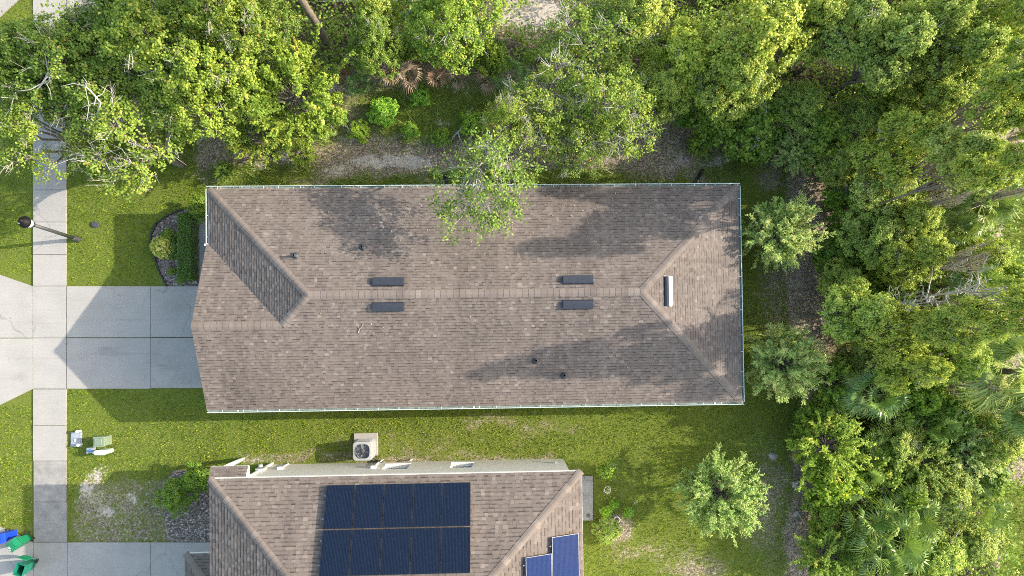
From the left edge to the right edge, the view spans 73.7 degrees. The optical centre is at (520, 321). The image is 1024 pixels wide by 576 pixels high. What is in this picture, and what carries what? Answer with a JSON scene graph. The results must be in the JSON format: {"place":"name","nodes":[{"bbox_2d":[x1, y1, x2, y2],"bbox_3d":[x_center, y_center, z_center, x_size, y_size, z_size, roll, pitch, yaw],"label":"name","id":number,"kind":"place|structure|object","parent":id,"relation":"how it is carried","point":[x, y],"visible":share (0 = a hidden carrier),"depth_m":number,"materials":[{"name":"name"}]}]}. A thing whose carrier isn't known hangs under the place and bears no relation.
{"place":"outdoors","nodes":[
{"label":"outdoors","id":0,"kind":"place"},
{"bbox_2d":[33,0,67,575],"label":"sidewalk","id":1,"kind":"structure","parent":0,"point":[50,368],"depth_m":31.27,"materials":[{"name":"concrete"}]},
{"bbox_2d":[0,275,201,404],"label":"driveway","id":2,"kind":"structure","parent":0,"point":[126,311],"depth_m":31.37,"materials":[{"name":"concrete"}]},
{"bbox_2d":[0,527,209,575],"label":"neighbour driveway","id":3,"kind":"structure","parent":0,"point":[126,559],"depth_m":31.18,"materials":[{"name":"concrete"}]},
{"bbox_2d":[0,0,1023,575],"bbox_3d":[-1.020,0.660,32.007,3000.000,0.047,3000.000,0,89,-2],"label":"ground","id":4,"kind":"structure","parent":0,"point":[802,282],"depth_m":32.01,"materials":[{"name":"green plant"}]},
{"bbox_2d":[0,29,81,112],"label":"oak tree","id":5,"kind":"object","parent":4,"relation":"on","point":[4,77],"visible":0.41,"depth_m":26.41,"materials":[{"name":"green plant"}]},
{"bbox_2d":[0,83,103,184],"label":"oak tree","id":6,"kind":"object","parent":4,"relation":"on","point":[9,126],"visible":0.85,"depth_m":27.11,"materials":[{"name":"green plant"}]},
{"bbox_2d":[0,1,142,129],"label":"oak tree","id":7,"kind":"object","parent":4,"relation":"on","point":[51,39],"visible":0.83,"depth_m":25.96,"materials":[{"name":"green plant"}]},
{"bbox_2d":[50,70,204,201],"bbox_3d":[-15.637,-7.516,28.403,5.303,6.758,5.314,21,88,-1],"label":"oak tree","id":8,"kind":"object","parent":4,"relation":"on","point":[120,103],"visible":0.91,"depth_m":26.85,"materials":[{"name":"green plant"}]},
{"bbox_2d":[75,0,215,119],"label":"oak tree","id":9,"kind":"object","parent":4,"relation":"on","point":[137,48],"visible":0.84,"depth_m":25.52,"materials":[{"name":"green plant"}]},
{"bbox_2d":[152,210,198,285],"bbox_3d":[-15.961,-3.454,31.588,2.204,0.095,3.598,0,89,-2],"label":"mulch bed","id":10,"kind":"object","parent":4,"relation":"on","point":[170,221],"visible":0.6,"depth_m":31.54,"materials":[{"name":"grey gravel"}]},
{"bbox_2d":[176,212,198,280],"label":"clipped hedge","id":11,"kind":"object","parent":10,"relation":"on","point":[183,228],"visible":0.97,"depth_m":30.85,"materials":[{"name":"green plant"}]},
{"bbox_2d":[164,469,209,541],"bbox_3d":[-15.303,8.428,31.372,2.155,0.080,3.308,0,89,-2],"label":"mulch bed","id":12,"kind":"object","parent":4,"relation":"on","point":[192,525],"visible":0.55,"depth_m":31.33,"materials":[{"name":"grey gravel"}]},
{"bbox_2d":[152,475,199,519],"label":"leafy shrub","id":13,"kind":"object","parent":12,"relation":"on","point":[173,492],"visible":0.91,"depth_m":30.35,"materials":[{"name":"green plant"}]},
{"bbox_2d":[177,461,209,495],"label":"leafy shrub","id":14,"kind":"object","parent":4,"relation":"on","point":[192,478],"visible":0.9,"depth_m":30.24,"materials":[{"name":"green plant"}]},
{"bbox_2d":[148,25,268,144],"bbox_3d":[-12.342,-9.267,28.209,4.437,7.481,4.757,30,88,-1],"label":"oak tree","id":15,"kind":"object","parent":4,"relation":"on","point":[201,101],"visible":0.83,"depth_m":26.28,"materials":[{"name":"green plant"}]},
{"bbox_2d":[164,0,277,83],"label":"oak tree","id":16,"kind":"object","parent":4,"relation":"on","point":[213,21],"visible":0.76,"depth_m":25.48,"materials":[{"name":"green plant"}]},
{"bbox_2d":[211,88,300,170],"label":"young oak","id":17,"kind":"object","parent":4,"relation":"on","point":[278,143],"visible":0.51,"depth_m":29.09,"materials":[{"name":"green plant"}]},
{"bbox_2d":[221,0,302,68],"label":"oak tree","id":18,"kind":"object","parent":4,"relation":"on","point":[272,5],"visible":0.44,"depth_m":26.90,"materials":[{"name":"green plant"}]},
{"bbox_2d":[227,15,358,156],"bbox_3d":[-9.276,-9.719,29.102,5.630,5.848,4.362,-36,90,-2],"label":"young oak","id":19,"kind":"object","parent":4,"relation":"on","point":[296,78],"visible":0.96,"depth_m":27.96,"materials":[{"name":"green plant"}]},
{"bbox_2d":[353,433,381,462],"bbox_3d":[-7.053,5.825,31.169,1.309,1.038,1.374,-1,89,-2],"label":"air conditioner","id":20,"kind":"object","parent":4,"relation":"on","point":[365,446],"visible":1,"depth_m":30.84,"materials":[{"name":"metal"}]},
{"bbox_2d":[346,3,408,81],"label":"oak tree","id":21,"kind":"object","parent":4,"relation":"on","point":[379,32],"visible":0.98,"depth_m":27.91,"materials":[{"name":"green plant"}]},
{"bbox_2d":[353,0,404,38],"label":"broadleaf tree","id":22,"kind":"object","parent":4,"relation":"on","point":[384,7],"visible":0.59,"depth_m":28.48,"materials":[{"name":"green plant"}]},
{"bbox_2d":[365,96,399,127],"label":"leafy shrub","id":23,"kind":"object","parent":4,"relation":"on","point":[381,113],"visible":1,"depth_m":31.41,"materials":[{"name":"green plant"}]},
{"bbox_2d":[183,457,583,575],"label":"two storey house","id":24,"kind":"structure","parent":4,"relation":"on","point":[523,517],"depth_m":25.56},
{"bbox_2d":[395,0,508,76],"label":"oak tree","id":25,"kind":"object","parent":4,"relation":"on","point":[463,26],"visible":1,"depth_m":28.03,"materials":[{"name":"green plant"}]},
{"bbox_2d":[191,169,744,412],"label":"single storey house","id":26,"kind":"structure","parent":4,"relation":"on","point":[644,284],"depth_m":28.27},
{"bbox_2d":[424,124,546,245],"bbox_3d":[-1.449,-5.157,28.468,4.719,7.442,4.654,0,89,-2],"label":"overhanging oak","id":27,"kind":"object","parent":4,"relation":"on","point":[492,153],"visible":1,"depth_m":25.79,"materials":[{"name":"green plant"}]},
{"bbox_2d":[470,35,510,78],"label":"leafy shrub","id":28,"kind":"object","parent":4,"relation":"on","point":[494,58],"visible":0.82,"depth_m":30.35,"materials":[{"name":"green plant"}]},
{"bbox_2d":[479,90,539,159],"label":"oak tree","id":29,"kind":"object","parent":4,"relation":"on","point":[505,112],"visible":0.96,"depth_m":26.48,"materials":[{"name":"green plant"}]},
{"bbox_2d":[190,0,829,575],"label":"wild grass","id":30,"kind":"structure","parent":4,"relation":"on","point":[514,170],"depth_m":32.07,"materials":[{"name":"green plant"}]},
{"bbox_2d":[0,0,1023,575],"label":"undergrowth","id":31,"kind":"object","parent":4,"relation":"on","point":[530,54],"visible":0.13,"depth_m":31.14,"materials":[{"name":"green plant"}]},
{"bbox_2d":[484,39,595,160],"bbox_3d":[0.984,-8.977,29.377,4.567,5.902,4.985,16,88,-1],"label":"oak tree","id":32,"kind":"object","parent":4,"relation":"on","point":[544,103],"visible":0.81,"depth_m":27.53,"materials":[{"name":"green plant"}]},
{"bbox_2d":[532,105,609,181],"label":"oak tree","id":33,"kind":"object","parent":4,"relation":"on","point":[564,155],"visible":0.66,"depth_m":27.84,"materials":[{"name":"green plant"}]},
{"bbox_2d":[535,0,659,104],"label":"oak tree","id":34,"kind":"object","parent":4,"relation":"on","point":[598,25],"visible":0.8,"depth_m":28.38,"materials":[{"name":"green plant"}]},
{"bbox_2d":[557,61,664,164],"bbox_3d":[3.604,-8.419,29.131,4.398,6.558,4.245,-8,89,-2],"label":"oak tree","id":35,"kind":"object","parent":4,"relation":"on","point":[622,105],"visible":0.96,"depth_m":27.18,"materials":[{"name":"green plant"}]},
{"bbox_2d":[608,0,674,55],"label":"broadleaf tree","id":36,"kind":"object","parent":4,"relation":"on","point":[642,12],"visible":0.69,"depth_m":28.38,"materials":[{"name":"green plant"}]},
{"bbox_2d":[630,59,691,124],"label":"broadleaf tree","id":37,"kind":"object","parent":4,"relation":"on","point":[667,88],"visible":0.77,"depth_m":28.80,"materials":[{"name":"green plant"}]},
{"bbox_2d":[637,15,722,101],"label":"broadleaf tree","id":38,"kind":"object","parent":4,"relation":"on","point":[690,55],"visible":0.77,"depth_m":28.30,"materials":[{"name":"green plant"}]},
{"bbox_2d":[684,95,739,161],"bbox_3d":[8.962,-8.901,31.313,2.555,2.586,3.334,-27,90,-2],"label":"leafy shrub","id":39,"kind":"object","parent":4,"relation":"on","point":[706,125],"visible":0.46,"depth_m":30.96,"materials":[{"name":"green plant"}]},
{"bbox_2d":[670,442,772,547],"bbox_3d":[8.727,7.501,29.845,3.980,4.802,3.948,-38,90,-2],"label":"feathery tree","id":40,"kind":"object","parent":4,"relation":"on","point":[740,504],"visible":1,"depth_m":28.94,"materials":[{"name":"green plant"}]},
{"bbox_2d":[694,51,781,123],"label":"broadleaf tree","id":41,"kind":"object","parent":4,"relation":"on","point":[736,90],"visible":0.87,"depth_m":27.87,"materials":[{"name":"green plant"}]},
{"bbox_2d":[712,91,792,164],"bbox_3d":[10.477,-8.749,31.032,3.461,3.252,3.390,37,88,-1],"label":"leafy shrub","id":42,"kind":"object","parent":4,"relation":"on","point":[753,135],"visible":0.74,"depth_m":30.71,"materials":[{"name":"green plant"}]},
{"bbox_2d":[699,0,817,99],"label":"broadleaf tree","id":43,"kind":"object","parent":4,"relation":"on","point":[767,27],"visible":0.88,"depth_m":26.63,"materials":[{"name":"green plant"}]},
{"bbox_2d":[741,190,836,273],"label":"feathery tree","id":44,"kind":"object","parent":4,"relation":"on","point":[793,240],"visible":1,"depth_m":29.21,"materials":[{"name":"green plant"}]},
{"bbox_2d":[744,321,834,404],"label":"feathery tree","id":45,"kind":"object","parent":4,"relation":"on","point":[805,361],"visible":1,"depth_m":29.29,"materials":[{"name":"green plant"}]},
{"bbox_2d":[770,127,818,177],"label":"feathery tree","id":46,"kind":"object","parent":4,"relation":"on","point":[789,140],"visible":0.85,"depth_m":30.93,"materials":[{"name":"green plant"}]},
{"bbox_2d":[772,78,830,136],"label":"broadleaf tree","id":47,"kind":"object","parent":4,"relation":"on","point":[805,97],"visible":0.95,"depth_m":30.06,"materials":[{"name":"green plant"}]},
{"bbox_2d":[773,0,848,67],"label":"broadleaf tree","id":48,"kind":"object","parent":4,"relation":"on","point":[816,8],"visible":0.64,"depth_m":27.05,"materials":[{"name":"green plant"}]},
{"bbox_2d":[798,391,841,435],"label":"leafy shrub","id":49,"kind":"object","parent":4,"relation":"on","point":[809,409],"visible":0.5,"depth_m":30.98,"materials":[{"name":"green plant"}]},
{"bbox_2d":[800,488,842,531],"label":"leafy shrub","id":50,"kind":"object","parent":4,"relation":"on","point":[829,515],"visible":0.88,"depth_m":31.16,"materials":[{"name":"green plant"}]},
{"bbox_2d":[789,93,857,168],"bbox_3d":[13.668,-8.606,31.115,3.334,3.307,3.338,-18,89,-2],"label":"leafy shrub","id":51,"kind":"object","parent":4,"relation":"on","point":[827,125],"visible":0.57,"depth_m":29.89,"materials":[{"name":"green plant"}]},
{"bbox_2d":[789,520,865,575],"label":"young oak","id":52,"kind":"object","parent":4,"relation":"on","point":[820,563],"visible":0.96,"depth_m":30.52,"materials":[{"name":"green plant"}]},
{"bbox_2d":[785,409,878,505],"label":"young oak","id":53,"kind":"object","parent":4,"relation":"on","point":[806,446],"visible":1,"depth_m":29.85,"materials":[{"name":"green plant"}]},
{"bbox_2d":[806,141,857,189],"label":"broadleaf tree","id":54,"kind":"object","parent":4,"relation":"on","point":[840,166],"visible":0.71,"depth_m":30.21,"materials":[{"name":"green plant"}]},
{"bbox_2d":[801,451,873,511],"bbox_3d":[14.443,7.377,30.938,3.617,3.056,2.772,23,88,-1],"label":"leafy shrub","id":55,"kind":"object","parent":4,"relation":"on","point":[844,490],"visible":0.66,"depth_m":30.22,"materials":[{"name":"green plant"}]},
{"bbox_2d":[811,222,866,278],"bbox_3d":[14.876,-3.090,31.287,2.832,2.751,2.892,40,88,-1],"label":"leafy shrub","id":56,"kind":"object","parent":4,"relation":"on","point":[824,255],"visible":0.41,"depth_m":30.95,"materials":[{"name":"green plant"}]},
{"bbox_2d":[808,350,878,413],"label":"young oak","id":57,"kind":"object","parent":4,"relation":"on","point":[833,374],"visible":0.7,"depth_m":30.18,"materials":[{"name":"green plant"}]},
{"bbox_2d":[816,257,870,298],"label":"broadleaf tree","id":58,"kind":"object","parent":4,"relation":"on","point":[842,272],"visible":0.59,"depth_m":30.28,"materials":[{"name":"green plant"}]},
{"bbox_2d":[794,0,895,75],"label":"broadleaf tree","id":59,"kind":"object","parent":4,"relation":"on","point":[865,13],"visible":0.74,"depth_m":27.07,"materials":[{"name":"green plant"}]},
{"bbox_2d":[821,179,875,224],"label":"leafy shrub","id":60,"kind":"object","parent":4,"relation":"on","point":[833,194],"visible":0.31,"depth_m":31.18,"materials":[{"name":"green plant"}]},
{"bbox_2d":[806,274,901,344],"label":"broadleaf tree","id":61,"kind":"object","parent":4,"relation":"on","point":[867,312],"visible":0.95,"depth_m":27.73,"materials":[{"name":"green plant"}]},
{"bbox_2d":[827,93,889,149],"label":"broadleaf tree","id":62,"kind":"object","parent":4,"relation":"on","point":[861,116],"visible":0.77,"depth_m":29.66,"materials":[{"name":"green plant"}]},
{"bbox_2d":[839,488,898,542],"bbox_3d":[15.390,8.560,30.685,2.621,3.659,2.409,16,88,-1],"label":"saw palmetto","id":63,"kind":"object","parent":4,"relation":"on","point":[879,527],"visible":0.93,"depth_m":29.86,"materials":[{"name":"green plant"}]},
{"bbox_2d":[833,203,911,271],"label":"broadleaf tree","id":64,"kind":"object","parent":4,"relation":"on","point":[879,234],"visible":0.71,"depth_m":29.30,"materials":[{"name":"green plant"}]},
{"bbox_2d":[833,368,912,420],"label":"fan palm","id":65,"kind":"object","parent":4,"relation":"on","point":[855,402],"visible":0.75,"depth_m":29.23,"materials":[{"name":"green plant"}]},
{"bbox_2d":[855,446,906,499],"bbox_3d":[16.096,6.744,31.079,2.849,2.866,2.852,-19,89,-2],"label":"leafy shrub","id":66,"kind":"object","parent":4,"relation":"on","point":[893,479],"visible":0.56,"depth_m":30.06,"materials":[{"name":"green plant"}]},
{"bbox_2d":[856,533,909,575],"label":"saw palmetto","id":67,"kind":"object","parent":4,"relation":"on","point":[896,571],"visible":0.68,"depth_m":30.17,"materials":[{"name":"green plant"}]},
{"bbox_2d":[827,8,945,99],"bbox_3d":[14.975,-10.970,28.939,3.068,7.894,3.350,-13,89,-2],"label":"broadleaf tree","id":68,"kind":"object","parent":4,"relation":"on","point":[894,69],"visible":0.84,"depth_m":26.92,"materials":[{"name":"green plant"}]},
{"bbox_2d":[849,151,923,217],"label":"broadleaf tree","id":69,"kind":"object","parent":4,"relation":"on","point":[873,180],"visible":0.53,"depth_m":28.62,"materials":[{"name":"green plant"}]},
{"bbox_2d":[847,505,929,574],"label":"saw palmetto","id":70,"kind":"object","parent":4,"relation":"on","point":[910,555],"visible":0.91,"depth_m":29.61,"materials":[{"name":"green plant"}]},
{"bbox_2d":[862,265,920,309],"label":"leafy shrub","id":71,"kind":"object","parent":4,"relation":"on","point":[878,284],"visible":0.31,"depth_m":30.17,"materials":[{"name":"green plant"}]},
{"bbox_2d":[862,411,925,469],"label":"broadleaf tree","id":72,"kind":"object","parent":4,"relation":"on","point":[904,444],"visible":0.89,"depth_m":30.24,"materials":[{"name":"green plant"}]},
{"bbox_2d":[838,302,957,360],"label":"broadleaf tree","id":73,"kind":"object","parent":4,"relation":"on","point":[922,330],"visible":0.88,"depth_m":26.11,"materials":[{"name":"green plant"}]},
{"bbox_2d":[846,343,954,395],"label":"broadleaf tree","id":74,"kind":"object","parent":4,"relation":"on","point":[930,371],"visible":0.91,"depth_m":26.80,"materials":[{"name":"green plant"}]},
{"bbox_2d":[845,106,961,185],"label":"broadleaf tree","id":75,"kind":"object","parent":4,"relation":"on","point":[907,144],"visible":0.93,"depth_m":26.46,"materials":[{"name":"green plant"}]},
{"bbox_2d":[865,229,954,290],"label":"broadleaf tree","id":76,"kind":"object","parent":4,"relation":"on","point":[935,247],"visible":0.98,"depth_m":27.98,"materials":[{"name":"green plant"}]},
{"bbox_2d":[871,189,948,243],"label":"broadleaf tree","id":77,"kind":"object","parent":4,"relation":"on","point":[921,216],"visible":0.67,"depth_m":28.16,"materials":[{"name":"green plant"}]},
{"bbox_2d":[876,482,946,542],"bbox_3d":[17.186,8.442,30.612,2.768,3.952,2.544,-38,90,-2],"label":"saw palmetto","id":78,"kind":"object","parent":4,"relation":"on","point":[924,526],"visible":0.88,"depth_m":29.58,"materials":[{"name":"green plant"}]},
{"bbox_2d":[860,0,980,77],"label":"broadleaf tree","id":79,"kind":"object","parent":4,"relation":"on","point":[953,14],"visible":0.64,"depth_m":26.27,"materials":[{"name":"green plant"}]},
{"bbox_2d":[875,77,967,138],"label":"broadleaf tree","id":80,"kind":"object","parent":4,"relation":"on","point":[948,100],"visible":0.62,"depth_m":27.25,"materials":[{"name":"green plant"}]},
{"bbox_2d":[896,363,950,424],"bbox_3d":[17.789,2.852,30.923,2.746,3.526,3.582,-9,89,-2],"label":"leafy shrub","id":81,"kind":"object","parent":4,"relation":"on","point":[936,396],"visible":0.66,"depth_m":29.89,"materials":[{"name":"green plant"}]},
{"bbox_2d":[898,420,971,500],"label":"young oak","id":82,"kind":"object","parent":4,"relation":"on","point":[931,473],"visible":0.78,"depth_m":30.00,"materials":[{"name":"green plant"}]},
{"bbox_2d":[856,135,1023,212],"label":"broadleaf tree","id":83,"kind":"object","parent":4,"relation":"on","point":[1008,166],"visible":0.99,"depth_m":22.26,"materials":[{"name":"green plant"}]},
{"bbox_2d":[881,120,1000,189],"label":"broadleaf tree","id":84,"kind":"object","parent":4,"relation":"on","point":[948,144],"visible":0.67,"depth_m":23.95,"materials":[{"name":"green plant"}]},
{"bbox_2d":[914,527,968,575],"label":"broadleaf tree","id":85,"kind":"object","parent":4,"relation":"on","point":[952,553],"visible":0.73,"depth_m":30.31,"materials":[{"name":"green plant"}]},
{"bbox_2d":[906,382,982,457],"bbox_3d":[19.257,4.371,30.809,3.428,3.752,3.358,-14,89,-2],"label":"leafy shrub","id":86,"kind":"object","parent":4,"relation":"on","point":[955,408],"visible":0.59,"depth_m":29.96,"materials":[{"name":"green plant"}]},
{"bbox_2d":[927,467,980,522],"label":"broadleaf tree","id":87,"kind":"object","parent":4,"relation":"on","point":[961,494],"visible":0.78,"depth_m":30.36,"materials":[{"name":"green plant"}]},
{"bbox_2d":[914,241,995,280],"bbox_3d":[16.875,-2.320,28.656,1.567,8.190,1.489,-28,90,-2],"label":"mossy snag","id":88,"kind":"object","parent":4,"relation":"on","point":[963,259],"visible":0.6,"depth_m":26.08,"materials":[{"name":"grey wood"}]},
{"bbox_2d":[916,330,995,386],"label":"broadleaf tree","id":89,"kind":"object","parent":4,"relation":"on","point":[977,365],"visible":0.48,"depth_m":27.67,"materials":[{"name":"green plant"}]},
{"bbox_2d":[927,204,985,250],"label":"fan palm","id":90,"kind":"object","parent":4,"relation":"on","point":[964,236],"visible":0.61,"depth_m":28.91,"materials":[{"name":"green plant"}]},
{"bbox_2d":[898,273,1023,335],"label":"broadleaf tree","id":91,"kind":"object","parent":4,"relation":"on","point":[1015,305],"visible":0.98,"depth_m":22.18,"materials":[{"name":"green plant"}]},
{"bbox_2d":[917,263,1007,304],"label":"fan palm","id":92,"kind":"object","parent":4,"relation":"on","point":[986,274],"visible":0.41,"depth_m":28.72,"materials":[{"name":"green plant"}]},
{"bbox_2d":[914,15,1012,106],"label":"broadleaf tree","id":93,"kind":"object","parent":4,"relation":"on","point":[949,64],"visible":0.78,"depth_m":26.56,"materials":[{"name":"green plant"}]},
{"bbox_2d":[933,423,1003,493],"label":"feathery tree","id":94,"kind":"object","parent":4,"relation":"on","point":[969,458],"visible":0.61,"depth_m":30.17,"materials":[{"name":"green plant"}]},
{"bbox_2d":[931,294,1015,358],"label":"broadleaf tree","id":95,"kind":"object","parent":4,"relation":"on","point":[966,314],"visible":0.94,"depth_m":23.69,"materials":[{"name":"green plant"}]},
{"bbox_2d":[928,0,1023,71],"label":"broadleaf tree","id":96,"kind":"object","parent":4,"relation":"on","point":[1007,13],"visible":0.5,"depth_m":26.64,"materials":[{"name":"green plant"}]},
{"bbox_2d":[952,513,1009,569],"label":"broadleaf tree","id":97,"kind":"object","parent":4,"relation":"on","point":[988,548],"visible":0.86,"depth_m":30.69,"materials":[{"name":"green plant"}]},
{"bbox_2d":[940,178,1023,241],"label":"fan palm","id":98,"kind":"object","parent":4,"relation":"on","point":[1003,209],"visible":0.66,"depth_m":28.23,"materials":[{"name":"green plant"}]},
{"bbox_2d":[947,235,1016,288],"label":"broadleaf tree","id":99,"kind":"object","parent":4,"relation":"on","point":[1004,254],"visible":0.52,"depth_m":28.58,"materials":[{"name":"green plant"}]},
{"bbox_2d":[942,62,1023,141],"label":"broadleaf tree","id":100,"kind":"object","parent":4,"relation":"on","point":[994,79],"visible":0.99,"depth_m":23.18,"materials":[{"name":"green plant"}]},
{"bbox_2d":[949,327,1023,416],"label":"fan palm","id":101,"kind":"object","parent":4,"relation":"on","point":[1005,350],"visible":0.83,"depth_m":27.99,"materials":[{"name":"green plant"}]},
{"bbox_2d":[960,483,1016,536],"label":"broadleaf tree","id":102,"kind":"object","parent":4,"relation":"on","point":[989,521],"visible":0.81,"depth_m":29.97,"materials":[{"name":"green plant"}]},
{"bbox_2d":[959,412,1023,473],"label":"broadleaf tree","id":103,"kind":"object","parent":4,"relation":"on","point":[1005,447],"visible":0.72,"depth_m":29.79,"materials":[{"name":"green plant"}]},
{"bbox_2d":[973,375,1023,442],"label":"fan palm","id":104,"kind":"object","parent":4,"relation":"on","point":[1017,418],"visible":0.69,"depth_m":28.63,"materials":[{"name":"green plant"}]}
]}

